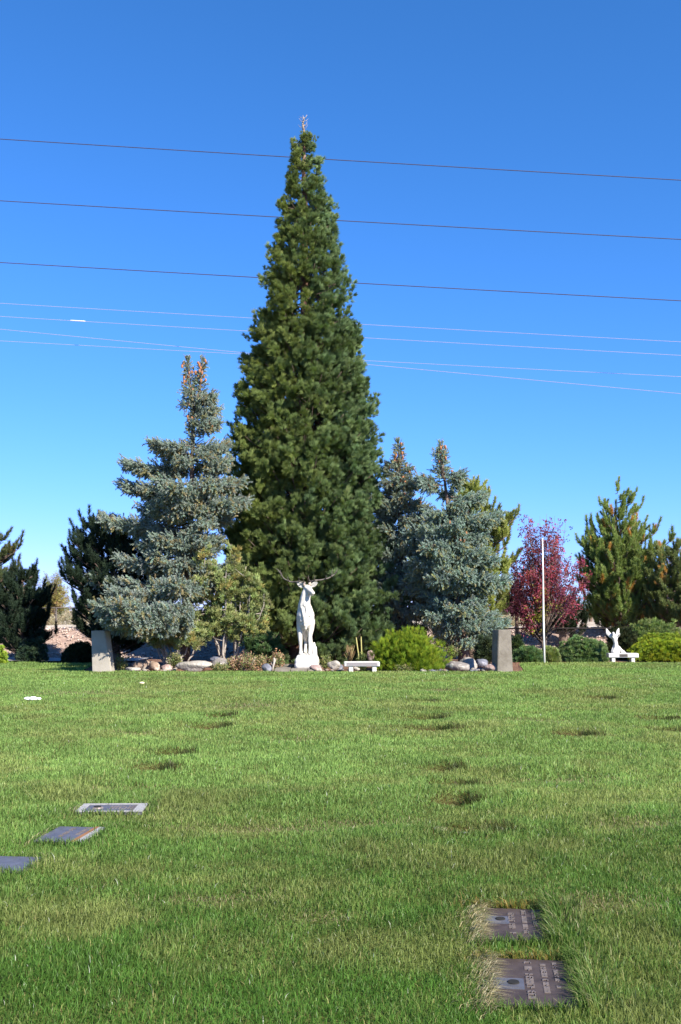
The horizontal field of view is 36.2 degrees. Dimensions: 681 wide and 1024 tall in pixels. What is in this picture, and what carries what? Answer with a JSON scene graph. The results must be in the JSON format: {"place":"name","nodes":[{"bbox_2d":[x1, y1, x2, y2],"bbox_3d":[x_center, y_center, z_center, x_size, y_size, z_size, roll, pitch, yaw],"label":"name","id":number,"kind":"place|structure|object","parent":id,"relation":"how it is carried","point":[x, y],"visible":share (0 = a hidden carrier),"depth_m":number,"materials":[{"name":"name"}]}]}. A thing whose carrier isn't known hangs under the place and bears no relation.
{"place":"outdoors","nodes":[
{"label":"outdoors","id":0,"kind":"place"},
{"bbox_2d":[8,657,145,660],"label":"path","id":1,"kind":"structure","parent":0,"point":[59,659],"depth_m":33.12,"materials":[{"name":"grey concrete"}]},
{"bbox_2d":[1,303,676,341],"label":"power line","id":2,"kind":"object","parent":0,"point":[362,324],"visible":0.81,"depth_m":47.19,"materials":[{"name":"metal"}]},
{"bbox_2d":[0,626,679,658],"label":"embankment","id":3,"kind":"structure","parent":0,"point":[553,640],"depth_m":37.44,"materials":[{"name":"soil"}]},
{"bbox_2d":[43,607,75,626],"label":"chain link fence","id":4,"kind":"object","parent":3,"relation":"on","point":[56,619],"visible":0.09,"depth_m":40.81,"materials":[{"name":"metal"}]},
{"bbox_2d":[549,592,588,644],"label":"tree","id":5,"kind":"object","parent":3,"relation":"on","point":[582,616],"visible":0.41,"depth_m":37.00,"materials":[{"name":"green plant"}]},
{"bbox_2d":[505,628,679,648],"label":"chain link fence","id":6,"kind":"object","parent":3,"relation":"on","point":[560,632],"visible":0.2,"depth_m":35.07,"materials":[{"name":"metal"}]},
{"bbox_2d":[574,476,675,631],"bbox_3d":[10.288,1.966,38.542,3.509,6.752,3.334,4,-7,-39],"label":"pine","id":7,"kind":"object","parent":3,"relation":"on","point":[613,598],"visible":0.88,"depth_m":37.87,"materials":[{"name":"green plant"}]},
{"bbox_2d":[634,537,680,631],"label":"pine","id":8,"kind":"object","parent":3,"relation":"on","point":[659,594],"visible":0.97,"depth_m":36.74,"materials":[{"name":"green plant"}]},
{"bbox_2d":[0,661,680,1023],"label":"lawn","id":9,"kind":"structure","parent":0,"point":[446,802],"depth_m":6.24,"materials":[{"name":"green plant"}]},
{"bbox_2d":[0,645,8,662],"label":"shrub","id":10,"kind":"object","parent":9,"relation":"on","point":[3,657],"visible":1,"depth_m":31.44,"materials":[{"name":"green plant"}]},
{"bbox_2d":[0,856,39,873],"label":"grave marker","id":11,"kind":"object","parent":9,"relation":"on","point":[17,861],"visible":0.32,"depth_m":6.62,"materials":[{"name":"grey stone"}]},
{"bbox_2d":[24,696,40,700],"bbox_3d":[-5.433,3.293,18.367,0.307,0.080,0.084,0,-5,0],"label":"paper scrap","id":12,"kind":"object","parent":9,"relation":"on","point":[32,698],"visible":0.98,"depth_m":18.34,"materials":[{"name":"white paper"}]},
{"bbox_2d":[33,826,103,844],"bbox_3d":[-1.929,2.331,7.429,0.360,0.076,0.500,-1,-5,7],"label":"grave marker","id":13,"kind":"object","parent":9,"relation":"on","point":[65,832],"visible":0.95,"depth_m":7.45,"materials":[{"name":"grey stone"}]},
{"bbox_2d":[76,803,148,814],"bbox_3d":[-1.839,2.416,8.395,0.530,0.089,0.330,0,-5,-2],"label":"grave marker","id":14,"kind":"object","parent":9,"relation":"on","point":[133,807],"visible":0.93,"depth_m":8.41,"materials":[{"name":"grey stone"}]},
{"bbox_2d":[483,908,545,944],"bbox_3d":[0.880,2.126,5.294,0.340,0.083,0.560,-1,-5,7],"label":"grave marker","id":15,"kind":"object","parent":9,"relation":"on","point":[513,922],"visible":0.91,"depth_m":5.31,"materials":[{"name":"grey stone"}]},
{"bbox_2d":[488,958,580,1011],"bbox_3d":[0.823,2.049,4.475,0.370,0.083,0.580,-1,-5,7],"label":"grave marker","id":16,"kind":"object","parent":9,"relation":"on","point":[529,979],"visible":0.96,"depth_m":4.46,"materials":[{"name":"grey stone"}]},
{"bbox_2d":[542,538,544,662],"bbox_3d":[6.190,2.796,31.778,0.068,4.014,0.068,0,-5,0],"label":"flagpole","id":17,"kind":"object","parent":9,"relation":"on","point":[543,605],"visible":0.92,"depth_m":31.76,"materials":[{"name":"white metal"}]},
{"bbox_2d":[0,200,680,239],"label":"power line","id":18,"kind":"object","parent":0,"point":[349,221],"visible":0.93,"depth_m":45.66,"materials":[{"name":"metal"}]},
{"bbox_2d":[0,262,680,300],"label":"power line","id":19,"kind":"object","parent":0,"point":[350,282],"visible":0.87,"depth_m":45.35,"materials":[{"name":"metal"}]},
{"bbox_2d":[0,316,680,355],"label":"power line","id":20,"kind":"object","parent":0,"point":[373,338],"visible":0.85,"depth_m":47.23,"materials":[{"name":"metal"}]},
{"bbox_2d":[0,0,680,610],"label":"sky","id":21,"kind":"structure","parent":0,"point":[592,87],"materials":[{"name":"blue"}]},
{"bbox_2d":[1,139,680,180],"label":"power line","id":22,"kind":"object","parent":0,"point":[347,160],"visible":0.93,"depth_m":45.98,"materials":[{"name":"metal"}]},
{"bbox_2d":[2,329,680,393],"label":"power line","id":23,"kind":"object","parent":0,"point":[367,364],"visible":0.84,"depth_m":47.00,"materials":[{"name":"metal"}]},
{"bbox_2d":[8,657,677,671],"bbox_3d":[0.000,4.614,31.601,52.000,0.064,9.411,0,-5,0],"label":"planting bed","id":24,"kind":"object","parent":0,"point":[517,667],"visible":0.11,"depth_m":30.83,"materials":[{"name":"brown soil"}]},
{"bbox_2d":[0,556,59,658],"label":"pine","id":25,"kind":"object","parent":24,"relation":"on","point":[24,614],"visible":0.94,"depth_m":32.99,"materials":[{"name":"green plant"}]},
{"bbox_2d":[15,636,48,662],"bbox_3d":[-9.621,4.297,32.522,1.078,0.899,0.864,0,-5,0],"label":"shrub","id":26,"kind":"object","parent":24,"relation":"on","point":[33,650],"visible":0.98,"depth_m":32.34,"materials":[{"name":"green plant"}]},
{"bbox_2d":[60,641,91,662],"bbox_3d":[-8.087,4.361,32.392,1.236,0.729,0.981,0,-5,0],"label":"shrub","id":27,"kind":"object","parent":24,"relation":"on","point":[79,652],"visible":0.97,"depth_m":32.11,"materials":[{"name":"green plant"}]},
{"bbox_2d":[91,630,114,671],"bbox_3d":[-6.215,3.674,27.265,0.572,1.136,0.379,0,-5,0],"label":"concrete post","id":28,"kind":"object","parent":24,"relation":"on","point":[102,656],"visible":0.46,"depth_m":27.10,"materials":[{"name":"beige concrete"}]},
{"bbox_2d":[113,654,130,669],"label":"leafy weed","id":29,"kind":"object","parent":24,"relation":"on","point":[120,663],"visible":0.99,"depth_m":27.70,"materials":[{"name":"green plant"}]},
{"bbox_2d":[125,667,140,671],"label":"boulder","id":30,"kind":"object","parent":24,"relation":"on","point":[133,668],"visible":0.8,"depth_m":27.33,"materials":[{"name":"stone"}]},
{"bbox_2d":[131,659,149,669],"bbox_3d":[-5.404,4.190,28.102,0.440,0.434,0.459,3,-6,-32],"label":"boulder","id":31,"kind":"object","parent":24,"relation":"on","point":[143,664],"visible":0.69,"depth_m":27.96,"materials":[{"name":"beige stone"}]},
{"bbox_2d":[148,661,159,670],"bbox_3d":[-4.969,4.123,27.801,0.295,0.294,0.242,2,-6,-24],"label":"boulder","id":32,"kind":"object","parent":24,"relation":"on","point":[154,666],"visible":0.95,"depth_m":27.72,"materials":[{"name":"beige stone"}]},
{"bbox_2d":[161,664,171,669],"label":"boulder","id":33,"kind":"object","parent":24,"relation":"on","point":[167,666],"visible":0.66,"depth_m":28.03,"materials":[{"name":"beige stone"}]},
{"bbox_2d":[83,354,254,661],"bbox_3d":[-4.700,-0.178,29.385,4.816,9.286,5.900,1,-6,-15],"label":"blue spruce","id":34,"kind":"object","parent":24,"relation":"on","point":[170,503],"visible":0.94,"depth_m":29.84,"materials":[{"name":"green plant"}]},
{"bbox_2d":[166,649,182,667],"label":"leafy weed","id":35,"kind":"object","parent":24,"relation":"on","point":[173,660],"visible":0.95,"depth_m":28.29,"materials":[{"name":"green plant"}]},
{"bbox_2d":[140,589,213,668],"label":"juniper","id":36,"kind":"object","parent":24,"relation":"on","point":[194,640],"visible":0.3,"depth_m":28.85,"materials":[{"name":"green plant"}]},
{"bbox_2d":[175,660,211,671],"bbox_3d":[-3.874,4.093,27.577,0.983,0.321,0.444,0,-5,0],"label":"boulder","id":37,"kind":"object","parent":24,"relation":"on","point":[194,666],"visible":0.94,"depth_m":27.44,"materials":[{"name":"stone"}]},
{"bbox_2d":[210,657,228,669],"bbox_3d":[-3.227,4.076,27.825,0.527,0.377,0.328,0,-5,0],"label":"boulder","id":38,"kind":"object","parent":24,"relation":"on","point":[217,660],"visible":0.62,"depth_m":27.73,"materials":[{"name":"grey stone"}]},
{"bbox_2d":[210,660,229,670],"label":"leafy weed","id":39,"kind":"object","parent":24,"relation":"on","point":[221,667],"visible":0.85,"depth_m":27.29,"materials":[{"name":"green plant"}]},
{"bbox_2d":[191,539,273,659],"bbox_3d":[-3.059,2.599,29.475,2.420,3.779,1.754,0,-5,0],"label":"juniper","id":40,"kind":"object","parent":24,"relation":"on","point":[232,624],"visible":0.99,"depth_m":29.22,"materials":[{"name":"green plant"}]},
{"bbox_2d":[225,655,244,670],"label":"dried perennial","id":41,"kind":"object","parent":24,"relation":"on","point":[234,664],"visible":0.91,"depth_m":27.65,"materials":[{"name":"brown plant"}]},
{"bbox_2d":[236,650,260,670],"bbox_3d":[-2.455,3.977,27.620,0.676,0.669,0.581,0,-5,0],"label":"dried perennial","id":42,"kind":"object","parent":24,"relation":"on","point":[250,663],"visible":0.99,"depth_m":27.56,"materials":[{"name":"brown plant"}]},
{"bbox_2d":[250,653,269,670],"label":"dried perennial","id":43,"kind":"object","parent":24,"relation":"on","point":[261,661],"visible":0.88,"depth_m":27.76,"materials":[{"name":"brown plant"}]},
{"bbox_2d":[238,628,289,665],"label":"yew","id":44,"kind":"object","parent":24,"relation":"on","point":[257,645],"visible":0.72,"depth_m":28.98,"materials":[{"name":"green plant"}]},
{"bbox_2d":[262,663,271,670],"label":"boulder","id":45,"kind":"object","parent":24,"relation":"on","point":[267,666],"visible":0.77,"depth_m":27.22,"materials":[{"name":"grey stone"}]},
{"bbox_2d":[271,658,275,670],"bbox_3d":[-1.763,4.021,27.443,0.146,0.365,0.068,0,-5,0],"label":"driftwood","id":46,"kind":"object","parent":24,"relation":"on","point":[274,661],"visible":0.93,"depth_m":27.42,"materials":[{"name":"wood"}]},
{"bbox_2d":[268,648,287,668],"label":"dried perennial","id":47,"kind":"object","parent":24,"relation":"on","point":[278,656],"visible":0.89,"depth_m":27.90,"materials":[{"name":"brown plant"}]},
{"bbox_2d":[274,664,322,671],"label":"stone slab","id":48,"kind":"structure","parent":24,"relation":"on","point":[288,667],"depth_m":27.30,"materials":[{"name":"stone"}]},
{"bbox_2d":[277,569,337,668],"bbox_3d":[-0.904,2.914,28.560,1.535,2.718,1.615,-5,-7,41],"label":"elk statue","id":49,"kind":"object","parent":48,"relation":"on","point":[305,622],"visible":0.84,"depth_m":27.89,"materials":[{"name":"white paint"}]},
{"bbox_2d":[309,665,321,670],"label":"boulder","id":50,"kind":"object","parent":24,"relation":"on","point":[316,667],"visible":0.81,"depth_m":27.13,"materials":[{"name":"beige stone"}]},
{"bbox_2d":[319,652,332,668],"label":"leafy weed","id":51,"kind":"object","parent":24,"relation":"on","point":[325,661],"visible":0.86,"depth_m":28.20,"materials":[{"name":"green plant"}]},
{"bbox_2d":[327,660,340,670],"bbox_3d":[-0.168,4.100,27.813,0.357,0.275,0.188,-2,-6,23],"label":"boulder","id":52,"kind":"object","parent":24,"relation":"on","point":[334,665],"visible":0.98,"depth_m":27.74,"materials":[{"name":"stone"}]},
{"bbox_2d":[344,645,353,660],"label":"ornamental grass","id":53,"kind":"object","parent":24,"relation":"on","point":[349,652],"depth_m":28.74,"materials":[{"name":"beige plant"}]},
{"bbox_2d":[355,638,367,670],"bbox_3d":[0.567,3.879,28.371,0.379,0.979,0.381,0,-5,0],"label":"mullein","id":54,"kind":"object","parent":24,"relation":"on","point":[362,657],"visible":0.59,"depth_m":28.35,"materials":[{"name":"plant"}]},
{"bbox_2d":[344,661,379,671],"bbox_3d":[0.553,4.083,27.203,0.922,0.350,0.346,0,-5,-3],"label":"stone bench","id":55,"kind":"object","parent":24,"relation":"on","point":[351,664],"visible":0.72,"depth_m":27.05,"materials":[{"name":"grey stone"}]},
{"bbox_2d":[367,650,374,660],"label":"boulder","id":56,"kind":"object","parent":24,"relation":"on","point":[369,657],"visible":0.54,"depth_m":29.14,"materials":[{"name":"grey stone"}]},
{"bbox_2d":[366,436,438,641],"bbox_3d":[2.007,1.163,33.012,2.648,7.298,2.654,0,-5,0],"label":"blue spruce","id":57,"kind":"object","parent":24,"relation":"on","point":[396,506],"visible":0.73,"depth_m":32.64,"materials":[{"name":"green plant"}]},
{"bbox_2d":[393,662,416,670],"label":"leafy weed","id":58,"kind":"object","parent":24,"relation":"on","point":[403,667],"visible":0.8,"depth_m":27.15,"materials":[{"name":"green plant"}]},
{"bbox_2d":[369,625,454,670],"bbox_3d":[1.917,3.655,28.077,2.420,1.300,2.109,0,-5,0],"label":"broom shrub","id":59,"kind":"object","parent":24,"relation":"on","point":[417,650],"visible":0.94,"depth_m":27.61,"materials":[{"name":"green plant"}]},
{"bbox_2d":[445,644,460,656],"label":"leafy weed","id":60,"kind":"object","parent":24,"relation":"on","point":[455,653],"visible":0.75,"depth_m":29.11,"materials":[{"name":"green plant"}]},
{"bbox_2d":[397,439,513,660],"bbox_3d":[3.364,1.192,31.840,3.304,7.022,3.304,3,-6,-32],"label":"blue spruce","id":61,"kind":"object","parent":24,"relation":"on","point":[452,563],"visible":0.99,"depth_m":31.26,"materials":[{"name":"green plant"}]},
{"bbox_2d":[445,661,469,671],"bbox_3d":[3.095,4.118,27.632,0.663,0.319,0.550,0,-5,0],"label":"boulder","id":62,"kind":"object","parent":24,"relation":"on","point":[456,666],"visible":0.77,"depth_m":27.46,"materials":[{"name":"grey stone"}]},
{"bbox_2d":[459,657,476,669],"bbox_3d":[3.477,4.171,28.348,0.510,0.443,0.338,0,-5,0],"label":"boulder","id":63,"kind":"object","parent":24,"relation":"on","point":[471,662],"visible":0.54,"depth_m":28.26,"materials":[{"name":"stone"}]},
{"bbox_2d":[470,634,491,663],"bbox_3d":[4.129,3.921,29.516,0.912,1.025,0.778,0,-5,0],"label":"shrub","id":64,"kind":"object","parent":24,"relation":"on","point":[483,648],"visible":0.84,"depth_m":29.39,"materials":[{"name":"green plant"}]},
{"bbox_2d":[475,659,487,667],"bbox_3d":[3.893,4.174,28.714,0.382,0.247,0.358,0,-5,0],"label":"boulder","id":65,"kind":"object","parent":24,"relation":"on","point":[481,662],"visible":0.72,"depth_m":28.59,"materials":[{"name":"grey stone"}]},
{"bbox_2d":[484,663,495,671],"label":"boulder","id":66,"kind":"object","parent":24,"relation":"on","point":[490,667],"visible":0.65,"depth_m":27.27,"materials":[{"name":"beige stone"}]},
{"bbox_2d":[492,630,512,671],"bbox_3d":[4.242,3.674,27.356,0.509,1.152,0.360,0,-5,0],"label":"concrete post","id":67,"kind":"object","parent":24,"relation":"on","point":[501,651],"visible":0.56,"depth_m":27.21,"materials":[{"name":"beige concrete"}]},
{"bbox_2d":[511,633,525,653],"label":"shrub","id":68,"kind":"object","parent":24,"relation":"on","point":[516,642],"visible":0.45,"depth_m":32.92,"materials":[{"name":"green plant"}]},
{"bbox_2d":[512,644,546,662],"bbox_3d":[5.847,4.448,32.501,1.149,0.624,0.812,0,-5,0],"label":"shrub","id":69,"kind":"object","parent":24,"relation":"on","point":[532,653],"visible":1,"depth_m":32.29,"materials":[{"name":"green plant"}]},
{"bbox_2d":[509,514,592,648],"bbox_3d":[6.656,2.387,33.435,2.756,4.845,2.464,-2,-6,21],"label":"purple leaf plum","id":70,"kind":"object","parent":24,"relation":"on","point":[552,595],"visible":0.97,"depth_m":33.25,"materials":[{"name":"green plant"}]},
{"bbox_2d":[542,645,561,662],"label":"shrub","id":71,"kind":"object","parent":24,"relation":"on","point":[552,654],"visible":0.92,"depth_m":32.49,"materials":[{"name":"green plant"}]},
{"bbox_2d":[557,634,608,662],"bbox_3d":[7.657,4.332,33.023,1.814,0.960,1.261,0,-5,0],"label":"shrub","id":72,"kind":"object","parent":24,"relation":"on","point":[575,648],"visible":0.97,"depth_m":32.73,"materials":[{"name":"green plant"}]},
{"bbox_2d":[605,621,638,659],"bbox_3d":[9.245,4.224,34.116,1.223,1.401,0.912,0,-5,0],"label":"shrub","id":73,"kind":"object","parent":24,"relation":"on","point":[626,639],"visible":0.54,"depth_m":34.03,"materials":[{"name":"green plant"}]},
{"bbox_2d":[606,653,638,662],"bbox_3d":[8.716,4.546,32.185,0.929,0.366,0.367,0,-5,0],"label":"stone bench","id":74,"kind":"object","parent":24,"relation":"on","point":[630,656],"visible":0.77,"depth_m":32.03,"materials":[{"name":"stone"}]},
{"bbox_2d":[606,628,625,652],"bbox_3d":[8.526,3.988,32.212,0.582,0.788,0.223,0,-5,0],"label":"angel statue","id":75,"kind":"object","parent":74,"relation":"on","point":[613,636],"visible":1,"depth_m":32.17,"materials":[{"name":"white stone"}]},
{"bbox_2d":[626,617,680,638],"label":"shrub","id":76,"kind":"object","parent":24,"relation":"on","point":[643,627],"visible":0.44,"depth_m":34.84,"materials":[{"name":"green plant"}]},
{"bbox_2d":[626,636,680,661],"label":"shrub","id":77,"kind":"object","parent":24,"relation":"on","point":[667,649],"visible":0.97,"depth_m":32.73,"materials":[{"name":"green plant"}]},
{"bbox_2d":[636,632,680,641],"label":"shrub","id":78,"kind":"object","parent":24,"relation":"on","point":[649,635],"visible":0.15,"depth_m":33.91,"materials":[{"name":"green plant"}]},
{"bbox_2d":[8,341,680,376],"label":"power line","id":79,"kind":"object","parent":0,"point":[365,360],"visible":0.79,"depth_m":48.36,"materials":[{"name":"metal"}]},
{"bbox_2d":[45,611,649,669],"bbox_3d":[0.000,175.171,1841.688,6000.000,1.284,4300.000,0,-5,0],"label":"ground","id":80,"kind":"structure","parent":0,"point":[591,624],"depth_m":56.47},
{"bbox_2d":[0,526,24,586],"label":"pine","id":81,"kind":"object","parent":80,"relation":"on","point":[8,551],"visible":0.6,"depth_m":34.85,"materials":[{"name":"green plant"}]},
{"bbox_2d":[46,614,58,624],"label":"sagebrush","id":82,"kind":"object","parent":80,"relation":"on","point":[50,622],"visible":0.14,"depth_m":54.65,"materials":[{"name":"beige plant"}]},
{"bbox_2d":[39,570,72,618],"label":"autumn tree","id":83,"kind":"object","parent":80,"relation":"on","point":[59,597],"visible":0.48,"depth_m":61.59,"materials":[{"name":"yellow plant"}]},
{"bbox_2d":[53,609,87,624],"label":"sagebrush","id":84,"kind":"object","parent":80,"relation":"on","point":[62,619],"visible":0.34,"depth_m":57.47,"materials":[{"name":"beige plant"}]},
{"bbox_2d":[56,504,150,663],"bbox_3d":[-6.935,2.220,31.425,3.393,4.929,3.375,0,-5,0],"label":"pine","id":85,"kind":"object","parent":80,"relation":"on","point":[94,545],"visible":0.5,"depth_m":30.91,"materials":[{"name":"green plant"}]},
{"bbox_2d":[218,117,410,664],"bbox_3d":[-0.858,-4.016,34.074,6.794,18.776,6.342,0,-5,0],"label":"giant sequoia","id":86,"kind":"object","parent":80,"relation":"on","point":[305,457],"visible":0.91,"depth_m":32.34,"materials":[{"name":"green plant"}]},
{"bbox_2d":[454,474,523,658],"bbox_3d":[4.704,1.740,33.465,2.610,6.264,2.208,0,-5,0],"label":"pine","id":87,"kind":"object","parent":80,"relation":"on","point":[500,533],"visible":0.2,"depth_m":33.34,"materials":[{"name":"green plant"}]},
{"bbox_2d":[495,583,514,616],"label":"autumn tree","id":88,"kind":"object","parent":80,"relation":"on","point":[504,613],"visible":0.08,"depth_m":69.60,"materials":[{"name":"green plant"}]},
{"bbox_2d":[499,613,523,625],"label":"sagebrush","id":89,"kind":"object","parent":80,"relation":"on","point":[511,623],"visible":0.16,"depth_m":51.54,"materials":[{"name":"beige plant"}]},
{"bbox_2d":[494,558,529,633],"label":"tree","id":90,"kind":"object","parent":80,"relation":"on","point":[514,578],"visible":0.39,"depth_m":38.31,"materials":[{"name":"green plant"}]},
{"bbox_2d":[577,591,592,621],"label":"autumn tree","id":91,"kind":"object","parent":80,"relation":"on","point":[590,619],"visible":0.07,"depth_m":71.55,"materials":[{"name":"beige plant"}]}
]}

